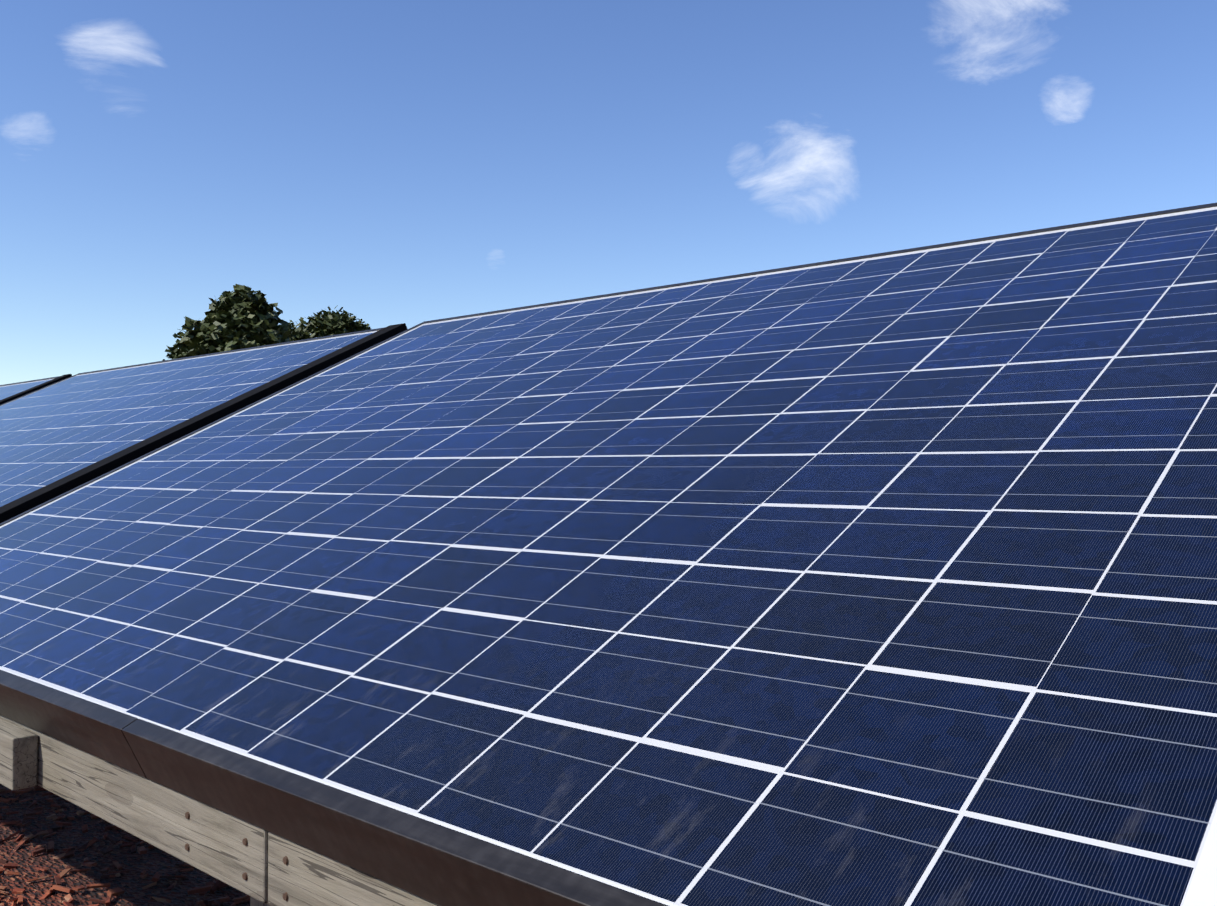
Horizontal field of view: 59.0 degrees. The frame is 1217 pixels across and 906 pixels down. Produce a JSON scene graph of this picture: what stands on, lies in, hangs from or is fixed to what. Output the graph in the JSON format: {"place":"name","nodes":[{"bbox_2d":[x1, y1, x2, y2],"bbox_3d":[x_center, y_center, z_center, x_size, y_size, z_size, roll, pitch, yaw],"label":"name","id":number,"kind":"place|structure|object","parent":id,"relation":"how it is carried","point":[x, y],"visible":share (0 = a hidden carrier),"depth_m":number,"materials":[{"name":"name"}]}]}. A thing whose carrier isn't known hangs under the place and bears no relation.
{"place":"outdoors","nodes":[
{"label":"outdoors","id":0,"kind":"place"},
{"bbox_2d":[0,374,71,404],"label":"solar panel","id":1,"kind":"object","parent":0,"point":[10,392],"visible":0.56,"depth_m":6.19,"materials":[{"name":"blue glass"}]},
{"bbox_2d":[0,784,249,905],"bbox_3d":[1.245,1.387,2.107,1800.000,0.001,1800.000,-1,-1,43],"label":"ground","id":2,"kind":"structure","parent":0,"point":[151,862],"depth_m":3.67,"materials":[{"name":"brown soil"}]},
{"bbox_2d":[0,715,439,905],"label":"wooden beam","id":3,"kind":"structure","parent":2,"relation":"on","point":[259,866],"depth_m":1.37,"materials":[{"name":"grey wood"}]},
{"bbox_2d":[0,203,1216,905],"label":"solar panel","id":4,"kind":"object","parent":3,"relation":"on","point":[884,579],"visible":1,"depth_m":1.35,"materials":[{"name":"blue glass"}]},
{"bbox_2d":[162,284,289,360],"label":"broadleaf tree","id":5,"kind":"object","parent":2,"relation":"on","point":[241,316],"visible":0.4,"depth_m":64.02,"materials":[{"name":"green plant"}]},
{"bbox_2d":[279,315,340,341],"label":"broadleaf tree","id":6,"kind":"object","parent":2,"relation":"on","point":[294,334],"visible":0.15,"depth_m":77.77,"materials":[{"name":"green plant"}]},
{"bbox_2d":[297,305,361,337],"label":"broadleaf tree","id":7,"kind":"object","parent":2,"relation":"on","point":[334,320],"visible":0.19,"depth_m":78.02,"materials":[{"name":"green plant"}]},
{"bbox_2d":[346,319,370,331],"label":"broadleaf tree","id":8,"kind":"object","parent":2,"relation":"on","point":[359,327],"visible":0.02,"depth_m":79.20,"materials":[{"name":"green plant"}]},
{"bbox_2d":[0,323,406,522],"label":"solar panel","id":9,"kind":"object","parent":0,"point":[66,435],"visible":0.88,"depth_m":4.00,"materials":[{"name":"blue glass"}]},
{"bbox_2d":[0,0,1216,384],"label":"sky","id":10,"kind":"structure","parent":0,"point":[412,163],"materials":[{"name":"blue"}]}
]}

